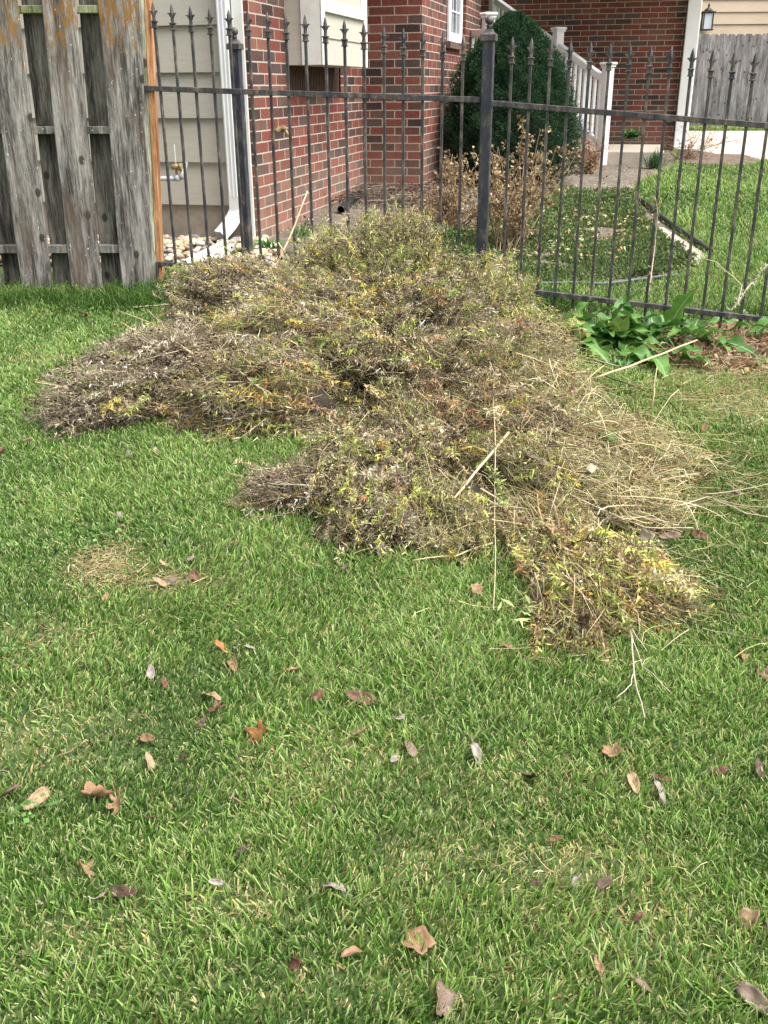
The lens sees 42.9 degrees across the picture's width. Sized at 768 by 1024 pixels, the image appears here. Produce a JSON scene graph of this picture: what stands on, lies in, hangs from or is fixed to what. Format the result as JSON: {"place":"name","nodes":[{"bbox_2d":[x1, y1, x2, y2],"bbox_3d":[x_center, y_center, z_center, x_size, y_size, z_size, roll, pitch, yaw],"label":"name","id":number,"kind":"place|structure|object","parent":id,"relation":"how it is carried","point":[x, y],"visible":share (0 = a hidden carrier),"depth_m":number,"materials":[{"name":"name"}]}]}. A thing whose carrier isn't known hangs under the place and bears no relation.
{"place":"outdoors","nodes":[
{"label":"outdoors","id":0,"kind":"place"},
{"bbox_2d":[0,125,767,1023],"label":"ground","id":1,"kind":"structure","parent":0,"point":[340,975],"depth_m":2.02,"materials":[{"name":"plant"}]},
{"bbox_2d":[23,786,50,809],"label":"fallen leaf","id":2,"kind":"object","parent":1,"relation":"on","point":[38,792],"visible":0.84,"depth_m":2.00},
{"bbox_2d":[0,0,164,290],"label":"wooden fence","id":3,"kind":"object","parent":1,"relation":"on","point":[119,60],"visible":0.92,"depth_m":5.90,"materials":[{"name":"grey wood"}]},
{"bbox_2d":[76,859,94,885],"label":"fallen leaf","id":4,"kind":"object","parent":1,"relation":"on","point":[89,863],"visible":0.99,"depth_m":1.82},
{"bbox_2d":[79,781,125,797],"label":"fallen leaf","id":5,"kind":"object","parent":1,"relation":"on","point":[99,791],"visible":0.95,"depth_m":2.00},
{"bbox_2d":[105,780,120,813],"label":"fallen leaf","id":6,"kind":"object","parent":1,"relation":"on","point":[116,805],"visible":1,"depth_m":1.98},
{"bbox_2d":[98,885,136,896],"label":"fallen leaf","id":7,"kind":"object","parent":1,"relation":"on","point":[124,889],"visible":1,"depth_m":1.76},
{"bbox_2d":[20,305,246,439],"bbox_3d":[-1.035,-0.627,4.247,0.992,0.467,1.131,0,24,0],"label":"brush bundle","id":8,"kind":"object","parent":1,"relation":"on","point":[90,392],"visible":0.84,"depth_m":4.00,"materials":[{"name":"plant"}]},
{"bbox_2d":[0,234,283,266],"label":"gravel strip","id":9,"kind":"object","parent":1,"relation":"on","point":[273,255],"visible":0.01,"depth_m":6.97,"materials":[{"name":"gravel"}]},
{"bbox_2d":[0,234,283,266],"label":"river pebbles","id":10,"kind":"object","parent":9,"relation":"on","point":[182,242],"visible":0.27,"depth_m":7.01,"materials":[{"name":"stone"}]},
{"bbox_2d":[185,241,236,262],"bbox_3d":[-1.160,-1.789,6.755,0.260,0.117,0.400,8,25,18],"label":"splash trough","id":11,"kind":"object","parent":10,"relation":"on","point":[213,251],"visible":0.41,"depth_m":6.79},
{"bbox_2d":[253,237,284,249],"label":"green weed","id":12,"kind":"object","parent":10,"relation":"on","point":[268,245],"visible":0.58,"depth_m":7.02,"materials":[{"name":"green plant"}]},
{"bbox_2d":[134,733,154,741],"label":"fallen leaf","id":13,"kind":"object","parent":1,"relation":"on","point":[145,737],"visible":1,"depth_m":2.18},
{"bbox_2d":[145,751,154,774],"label":"fallen leaf","id":14,"kind":"object","parent":1,"relation":"on","point":[149,760],"visible":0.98,"depth_m":2.10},
{"bbox_2d":[226,27,252,252],"bbox_3d":[-0.967,-2.445,6.622,0.090,1.510,0.090,5,24,12],"label":"iron post","id":15,"kind":"object","parent":1,"relation":"on","point":[237,46],"visible":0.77,"depth_m":6.57,"materials":[{"name":"metal"}]},
{"bbox_2d":[150,242,334,324],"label":"brush bundle","id":16,"kind":"object","parent":1,"relation":"on","point":[211,284],"visible":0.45,"depth_m":4.91,"materials":[{"name":"plant"}]},
{"bbox_2d":[275,191,307,265],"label":"cut stalk","id":17,"kind":"object","parent":16,"relation":"on","point":[277,262],"visible":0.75,"depth_m":5.40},
{"bbox_2d":[246,712,267,743],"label":"fallen leaf","id":18,"kind":"object","parent":1,"relation":"on","point":[258,730],"visible":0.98,"depth_m":2.19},
{"bbox_2d":[146,276,390,445],"bbox_3d":[-0.502,-0.673,4.254,1.080,0.607,1.292,0,24,0],"label":"brush bundle","id":19,"kind":"object","parent":1,"relation":"on","point":[267,342],"visible":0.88,"depth_m":3.99,"materials":[{"name":"plant"}]},
{"bbox_2d":[117,397,186,417],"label":"leafy stem","id":20,"kind":"object","parent":19,"relation":"on","point":[173,412],"visible":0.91,"depth_m":3.96,"materials":[{"name":"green plant"}]},
{"bbox_2d":[236,368,284,404],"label":"leafy stem","id":21,"kind":"object","parent":19,"relation":"on","point":[252,380],"visible":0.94,"depth_m":3.87,"materials":[{"name":"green plant"}]},
{"bbox_2d":[293,334,325,375],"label":"leafy stem","id":22,"kind":"object","parent":19,"relation":"on","point":[298,338],"visible":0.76,"depth_m":4.21,"materials":[{"name":"green plant"}]},
{"bbox_2d":[284,355,339,385],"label":"leafy stem","id":23,"kind":"object","parent":19,"relation":"on","point":[329,378],"visible":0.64,"depth_m":3.97,"materials":[{"name":"yellow plant"}]},
{"bbox_2d":[223,450,333,521],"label":"brush bundle","id":24,"kind":"object","parent":1,"relation":"on","point":[274,495],"visible":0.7,"depth_m":3.25,"materials":[{"name":"plant"}]},
{"bbox_2d":[287,956,303,968],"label":"fallen leaf","id":25,"kind":"object","parent":1,"relation":"on","point":[294,963],"visible":1,"depth_m":1.61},
{"bbox_2d":[309,689,323,704],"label":"fallen leaf","id":26,"kind":"object","parent":1,"relation":"on","point":[319,695],"visible":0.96,"depth_m":2.31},
{"bbox_2d":[321,882,351,895],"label":"fallen leaf","id":27,"kind":"object","parent":1,"relation":"on","point":[331,884],"visible":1,"depth_m":1.77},
{"bbox_2d":[340,945,368,956],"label":"fallen leaf","id":28,"kind":"object","parent":1,"relation":"on","point":[350,950],"visible":1,"depth_m":1.63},
{"bbox_2d":[18,0,708,239],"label":"brick house","id":29,"kind":"structure","parent":1,"relation":"on","point":[661,27],"depth_m":8.58,"materials":[{"name":"red"}]},
{"bbox_2d":[447,0,462,42],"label":"window","id":30,"kind":"structure","parent":29,"relation":"in","point":[454,7],"depth_m":10.81,"materials":[{"name":"white paint"}]},
{"bbox_2d":[446,12,497,47],"bbox_3d":[0.923,-5.502,12.251,0.170,1.269,1.685,-10,25,-21],"label":"porch railing","id":31,"kind":"object","parent":29,"relation":"attached to","point":[475,34],"visible":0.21,"depth_m":11.50,"materials":[{"name":"white paint"}]},
{"bbox_2d":[262,194,464,297],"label":"brush bundle","id":32,"kind":"object","parent":1,"relation":"on","point":[389,233],"visible":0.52,"depth_m":5.01,"materials":[{"name":"plant"}]},
{"bbox_2d":[345,690,384,704],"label":"fallen leaf","id":33,"kind":"object","parent":1,"relation":"on","point":[356,693],"visible":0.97,"depth_m":2.30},
{"bbox_2d":[287,411,476,563],"bbox_3d":[-0.060,-0.149,3.351,0.711,0.377,1.001,9,25,21],"label":"brush bundle","id":34,"kind":"object","parent":1,"relation":"on","point":[358,499],"visible":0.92,"depth_m":3.19,"materials":[{"name":"plant"}]},
{"bbox_2d":[302,397,388,456],"bbox_3d":[-0.081,-0.284,3.617,0.196,0.190,0.773,-11,26,-24],"label":"leafy stem","id":35,"kind":"object","parent":34,"relation":"on","point":[333,417],"visible":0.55,"depth_m":3.90,"materials":[{"name":"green plant"}]},
{"bbox_2d":[336,445,386,463],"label":"leafy stem","id":36,"kind":"object","parent":34,"relation":"on","point":[376,460],"visible":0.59,"depth_m":3.22,"materials":[{"name":"yellow plant"}]},
{"bbox_2d":[243,246,520,420],"bbox_3d":[-0.039,-0.874,4.621,1.250,0.692,1.355,13,27,28],"label":"brush bundle","id":37,"kind":"object","parent":1,"relation":"on","point":[405,309],"visible":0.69,"depth_m":4.53,"materials":[{"name":"plant"}]},
{"bbox_2d":[284,313,329,328],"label":"leafy stem","id":38,"kind":"object","parent":37,"relation":"on","point":[295,322],"visible":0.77,"depth_m":4.26,"materials":[{"name":"yellow plant"}]},
{"bbox_2d":[319,272,427,312],"bbox_3d":[-0.066,-1.043,4.643,0.620,0.127,0.200,-18,29,-35],"label":"leafy stem","id":39,"kind":"object","parent":37,"relation":"on","point":[341,303],"visible":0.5,"depth_m":4.61,"materials":[{"name":"yellow plant"}]},
{"bbox_2d":[360,329,410,354],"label":"leafy stem","id":40,"kind":"object","parent":37,"relation":"on","point":[393,341],"visible":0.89,"depth_m":4.19,"materials":[{"name":"yellow plant"}]},
{"bbox_2d":[408,271,447,306],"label":"leafy stem","id":41,"kind":"object","parent":37,"relation":"on","point":[442,302],"visible":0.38,"depth_m":4.71,"materials":[{"name":"brown plant"}]},
{"bbox_2d":[0,263,767,327],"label":"unmown grass","id":42,"kind":"structure","parent":1,"relation":"on","point":[113,297],"depth_m":5.91,"materials":[{"name":"plant"}]},
{"bbox_2d":[0,293,767,823],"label":"clover weeds","id":43,"kind":"object","parent":1,"relation":"on","point":[104,545],"visible":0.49,"depth_m":2.98,"materials":[{"name":"green plant"}]},
{"bbox_2d":[0,285,767,910],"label":"loose straw","id":44,"kind":"object","parent":1,"relation":"on","point":[88,563],"visible":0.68,"depth_m":2.98,"materials":[{"name":"plant"}]},
{"bbox_2d":[634,528,661,540],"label":"fallen leaf","id":45,"kind":"object","parent":44,"relation":"on","point":[645,534],"visible":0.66,"depth_m":3.03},
{"bbox_2d":[658,531,687,538],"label":"fallen leaf","id":46,"kind":"object","parent":44,"relation":"on","point":[673,534],"visible":1,"depth_m":3.04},
{"bbox_2d":[51,124,767,330],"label":"lawn grass","id":47,"kind":"structure","parent":1,"relation":"on","point":[689,172],"depth_m":8.26,"materials":[{"name":"plant"}]},
{"bbox_2d":[405,740,416,763],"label":"fallen leaf","id":48,"kind":"object","parent":1,"relation":"on","point":[412,751],"visible":1,"depth_m":2.12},
{"bbox_2d":[403,925,440,960],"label":"fallen leaf","id":49,"kind":"object","parent":1,"relation":"on","point":[429,940],"visible":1,"depth_m":1.65,"materials":[{"name":"plant"}]},
{"bbox_2d":[436,978,459,1020],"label":"fallen leaf","id":50,"kind":"object","parent":1,"relation":"on","point":[447,997],"visible":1,"depth_m":1.55,"materials":[{"name":"plant"}]},
{"bbox_2d":[347,303,604,470],"bbox_3d":[0.359,-0.547,4.099,1.198,0.511,1.488,0,24,0],"label":"brush bundle","id":51,"kind":"object","parent":1,"relation":"on","point":[464,384],"visible":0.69,"depth_m":3.96,"materials":[{"name":"plant"}]},
{"bbox_2d":[343,393,399,417],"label":"leafy stem","id":52,"kind":"object","parent":51,"relation":"on","point":[356,403],"visible":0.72,"depth_m":4.04,"materials":[{"name":"yellow plant"}]},
{"bbox_2d":[429,370,447,423],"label":"leafy stem","id":53,"kind":"object","parent":51,"relation":"on","point":[439,413],"visible":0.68,"depth_m":3.96,"materials":[{"name":"brown plant"}]},
{"bbox_2d":[432,437,486,454],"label":"leafy stem","id":54,"kind":"object","parent":51,"relation":"on","point":[470,447],"visible":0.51,"depth_m":3.48,"materials":[{"name":"yellow plant"}]},
{"bbox_2d":[593,339,697,379],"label":"cut stalk","id":55,"kind":"object","parent":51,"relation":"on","point":[626,367],"visible":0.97,"depth_m":4.43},
{"bbox_2d":[471,736,481,764],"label":"fallen leaf","id":56,"kind":"object","parent":1,"relation":"on","point":[475,748],"visible":1,"depth_m":2.10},
{"bbox_2d":[269,150,686,286],"bbox_3d":[1.663,-3.614,10.992,3.347,0.297,10.804,5,24,13],"label":"garden bed","id":57,"kind":"object","parent":1,"relation":"on","point":[631,176],"visible":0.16,"depth_m":9.07,"materials":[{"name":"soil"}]},
{"bbox_2d":[337,189,363,213],"bbox_3d":[-0.301,-2.893,9.073,0.070,0.114,1.076,3,24,8],"label":"drain pipe","id":58,"kind":"object","parent":57,"relation":"on","point":[340,209],"visible":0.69,"depth_m":8.83,"materials":[{"name":"black plastic"}]},
{"bbox_2d":[331,179,498,217],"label":"twig litter","id":59,"kind":"object","parent":57,"relation":"on","point":[376,191],"visible":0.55,"depth_m":9.25,"materials":[{"name":"brown plant"}]},
{"bbox_2d":[407,144,499,228],"bbox_3d":[0.520,-2.595,8.090,0.858,0.848,0.720,-22,31,-40],"label":"dry shrub","id":60,"kind":"object","parent":57,"relation":"on","point":[451,214],"visible":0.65,"depth_m":8.01,"materials":[{"name":"brown plant"}]},
{"bbox_2d":[292,184,698,281],"bbox_3d":[0.860,-2.378,8.130,3.135,0.378,3.589,0,24,0],"label":"ground cover","id":61,"kind":"object","parent":57,"relation":"on","point":[626,205],"visible":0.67,"depth_m":7.45,"materials":[{"name":"green plant"}]},
{"bbox_2d":[435,10,592,185],"bbox_3d":[1.368,-4.343,10.331,1.733,1.751,1.696,0,24,0],"label":"evergreen bush","id":62,"kind":"object","parent":57,"relation":"on","point":[521,28],"visible":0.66,"depth_m":9.97,"materials":[{"name":"green plant"}]},
{"bbox_2d":[456,115,598,250],"bbox_3d":[1.046,-2.449,7.282,1.228,0.952,0.585,-19,30,-37],"label":"dry shrub","id":63,"kind":"object","parent":57,"relation":"on","point":[513,218],"visible":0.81,"depth_m":7.24,"materials":[{"name":"brown plant"}]},
{"bbox_2d":[434,187,652,262],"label":"leaf litter","id":64,"kind":"object","parent":57,"relation":"on","point":[575,213],"visible":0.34,"depth_m":7.81,"materials":[{"name":"brown plant"}]},
{"bbox_2d":[568,134,608,173],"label":"dry shrub","id":65,"kind":"object","parent":57,"relation":"on","point":[593,163],"visible":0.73,"depth_m":11.43,"materials":[{"name":"brown plant"}]},
{"bbox_2d":[620,128,641,138],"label":"green weed","id":66,"kind":"object","parent":57,"relation":"on","point":[632,134],"visible":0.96,"depth_m":14.90,"materials":[{"name":"green plant"}]},
{"bbox_2d":[476,15,497,274],"bbox_3d":[0.580,-1.912,5.659,0.086,1.723,0.086,5,24,12],"label":"iron post","id":67,"kind":"object","parent":1,"relation":"on","point":[488,37],"visible":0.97,"depth_m":5.53,"materials":[{"name":"metal"}]},
{"bbox_2d":[138,1,480,276],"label":"iron fence panel","id":68,"kind":"object","parent":67,"relation":"attached to","point":[307,94],"visible":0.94,"depth_m":5.68,"materials":[{"name":"metal"}]},
{"bbox_2d":[491,36,767,332],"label":"iron fence panel","id":69,"kind":"object","parent":67,"relation":"attached to","point":[664,117],"visible":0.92,"depth_m":5.41,"materials":[{"name":"metal"}]},
{"bbox_2d":[646,194,659,294],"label":"cut stalk","id":70,"kind":"object","parent":69,"relation":"attached to","point":[653,260],"visible":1,"depth_m":5.39,"materials":[{"name":"beige plant"}]},
{"bbox_2d":[409,237,578,363],"bbox_3d":[0.536,-1.055,4.992,1.216,0.652,0.755,21,31,40],"label":"brush bundle","id":71,"kind":"object","parent":1,"relation":"on","point":[511,287],"visible":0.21,"depth_m":4.92,"materials":[{"name":"plant"}]},
{"bbox_2d":[493,384,495,609],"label":"cut stalk","id":72,"kind":"object","parent":1,"relation":"on","point":[494,505],"visible":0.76,"depth_m":3.11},
{"bbox_2d":[397,424,598,570],"bbox_3d":[0.352,-0.078,3.276,0.691,0.307,1.005,12,26,27],"label":"brush bundle","id":73,"kind":"object","parent":1,"relation":"on","point":[460,520],"visible":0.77,"depth_m":3.21,"materials":[{"name":"plant"}]},
{"bbox_2d":[453,431,509,498],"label":"cut stalk","id":74,"kind":"object","parent":73,"relation":"on","point":[479,467],"visible":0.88,"depth_m":3.25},
{"bbox_2d":[475,460,509,505],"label":"leafy stem","id":75,"kind":"object","parent":73,"relation":"on","point":[490,471],"visible":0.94,"depth_m":3.20,"materials":[{"name":"green plant"}]},
{"bbox_2d":[496,595,554,633],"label":"leaf sprig","id":76,"kind":"object","parent":1,"relation":"on","point":[521,620],"visible":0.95,"depth_m":2.61,"materials":[{"name":"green plant"}]},
{"bbox_2d":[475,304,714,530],"bbox_3d":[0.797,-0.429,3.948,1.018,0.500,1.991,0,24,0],"label":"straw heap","id":77,"kind":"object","parent":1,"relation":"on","point":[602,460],"visible":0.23,"depth_m":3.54,"materials":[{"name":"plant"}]},
{"bbox_2d":[594,954,603,976],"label":"fallen leaf","id":78,"kind":"object","parent":1,"relation":"on","point":[600,963],"visible":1,"depth_m":1.60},
{"bbox_2d":[463,306,735,546],"bbox_3d":[0.791,-0.368,3.879,1.063,0.532,2.064,0,24,0],"label":"straw heap","id":79,"kind":"object","parent":1,"relation":"on","point":[637,443],"visible":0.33,"depth_m":3.48,"materials":[{"name":"plant"}]},
{"bbox_2d":[541,438,692,528],"bbox_3d":[0.690,-0.090,3.307,0.223,0.106,0.725,-15,28,-30],"label":"cut stalk","id":80,"kind":"object","parent":79,"relation":"on","point":[628,520],"visible":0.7,"depth_m":3.13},
{"bbox_2d":[496,323,708,542],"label":"leaf fragments","id":81,"kind":"object","parent":1,"relation":"on","point":[644,510],"visible":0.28,"depth_m":3.50,"materials":[{"name":"brown plant"}]},
{"bbox_2d":[535,273,678,284],"bbox_3d":[1.535,-1.571,6.629,1.100,0.038,0.112,-7,24,-15],"label":"garden hose","id":82,"kind":"object","parent":1,"relation":"on","point":[625,281],"visible":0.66,"depth_m":6.60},
{"bbox_2d":[495,483,720,669],"bbox_3d":[0.631,0.141,2.884,0.596,0.260,1.110,0,24,0],"label":"brush bundle","id":83,"kind":"object","parent":1,"relation":"on","point":[644,578],"visible":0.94,"depth_m":2.67,"materials":[{"name":"plant"}]},
{"bbox_2d":[519,517,555,564],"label":"leafy stem","id":84,"kind":"object","parent":83,"relation":"on","point":[523,525],"visible":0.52,"depth_m":3.02,"materials":[{"name":"yellow plant"}]},
{"bbox_2d":[559,581,624,596],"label":"leafy stem","id":85,"kind":"object","parent":83,"relation":"on","point":[587,592],"visible":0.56,"depth_m":2.63,"materials":[{"name":"yellow plant"}]},
{"bbox_2d":[595,870,621,892],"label":"fallen leaf","id":86,"kind":"object","parent":1,"relation":"on","point":[601,885],"visible":0.97,"depth_m":1.77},
{"bbox_2d":[602,730,621,756],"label":"fallen leaf","id":87,"kind":"object","parent":1,"relation":"on","point":[610,753],"visible":1,"depth_m":2.10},
{"bbox_2d":[474,300,750,545],"bbox_3d":[0.767,-0.391,3.862,0.982,0.601,2.127,0,24,0],"label":"straw heap","id":88,"kind":"object","parent":1,"relation":"on","point":[664,457],"visible":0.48,"depth_m":3.45,"materials":[{"name":"plant"}]},
{"bbox_2d":[567,137,663,164],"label":"concrete steps","id":89,"kind":"structure","parent":1,"relation":"on","point":[631,154],"depth_m":12.70,"materials":[{"name":"concrete"}]},
{"bbox_2d":[489,0,617,164],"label":"porch railing","id":90,"kind":"object","parent":89,"relation":"on","point":[557,37],"visible":0.43,"depth_m":12.66,"materials":[{"name":"white paint"}]},
{"bbox_2d":[627,764,639,792],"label":"fallen leaf","id":91,"kind":"object","parent":1,"relation":"on","point":[631,776],"visible":1,"depth_m":2.01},
{"bbox_2d":[616,604,671,717],"bbox_3d":[0.600,0.340,2.400,0.136,0.050,0.505,0,24,0],"label":"cut twig","id":92,"kind":"object","parent":1,"relation":"on","point":[632,642],"visible":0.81,"depth_m":2.36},
{"bbox_2d":[634,147,674,168],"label":"grass clump","id":93,"kind":"object","parent":1,"relation":"on","point":[653,160],"visible":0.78,"depth_m":12.06,"materials":[{"name":"green plant"}]},
{"bbox_2d":[552,289,767,377],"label":"dock plant","id":94,"kind":"object","parent":1,"relation":"on","point":[621,322],"visible":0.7,"depth_m":5.27,"materials":[{"name":"green plant"}]},
{"bbox_2d":[653,772,666,806],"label":"fallen leaf","id":95,"kind":"object","parent":1,"relation":"on","point":[660,788],"visible":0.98,"depth_m":1.98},
{"bbox_2d":[633,195,712,251],"bbox_3d":[2.458,-2.587,8.595,0.094,0.200,2.755,0,24,0],"label":"bed edging","id":96,"kind":"object","parent":1,"relation":"on","point":[666,220],"visible":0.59,"depth_m":8.13,"materials":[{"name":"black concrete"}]},
{"bbox_2d":[601,484,767,517],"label":"cut twig","id":97,"kind":"object","parent":1,"relation":"on","point":[707,497],"visible":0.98,"depth_m":3.27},
{"bbox_2d":[617,320,767,381],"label":"dry debris","id":98,"kind":"object","parent":1,"relation":"on","point":[740,359],"visible":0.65,"depth_m":5.07,"materials":[{"name":"plant"}]},
{"bbox_2d":[684,529,709,539],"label":"fallen leaf","id":99,"kind":"object","parent":1,"relation":"on","point":[697,532],"visible":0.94,"depth_m":3.10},
{"bbox_2d":[676,151,759,165],"bbox_3d":[4.590,-4.897,13.494,1.057,0.036,2.803,4,24,9],"label":"mulch bed","id":100,"kind":"object","parent":1,"relation":"on","point":[714,158],"visible":0.56,"depth_m":13.25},
{"bbox_2d":[659,124,741,159],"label":"dry shrub","id":101,"kind":"object","parent":100,"relation":"on","point":[687,155],"visible":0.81,"depth_m":13.22,"materials":[{"name":"brown plant"}]},
{"bbox_2d":[689,33,767,125],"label":"board fence","id":102,"kind":"object","parent":1,"relation":"on","point":[725,45],"visible":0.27,"depth_m":22.33,"materials":[{"name":"wood"}]},
{"bbox_2d":[693,0,767,124],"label":"neighbour house","id":103,"kind":"structure","parent":1,"relation":"on","point":[735,17],"depth_m":24.12,"materials":[{"name":"beige"}]},
{"bbox_2d":[703,258,767,310],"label":"cut stalk","id":104,"kind":"object","parent":1,"relation":"on","point":[742,295],"visible":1,"depth_m":5.04,"materials":[{"name":"beige plant"}]},
{"bbox_2d":[733,907,759,933],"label":"fallen leaf","id":105,"kind":"object","parent":1,"relation":"on","point":[750,915],"visible":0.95,"depth_m":1.68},
{"bbox_2d":[727,971,767,1015],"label":"fallen leaf","id":106,"kind":"object","parent":1,"relation":"on","point":[754,994],"visible":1,"depth_m":1.54,"materials":[{"name":"plant"}]},
{"bbox_2d":[755,758,764,780],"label":"fallen leaf","id":107,"kind":"object","parent":1,"relation":"on","point":[758,764],"visible":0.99,"depth_m":2.06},
{"bbox_2d":[659,227,704,264],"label":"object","id":108,"kind":"structure","parent":0,"point":[669,233],"depth_m":7.66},
{"bbox_2d":[687,131,767,159],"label":"driveway","id":109,"kind":"structure","parent":0,"point":[754,144],"depth_m":17.08,"materials":[{"name":"concrete"}]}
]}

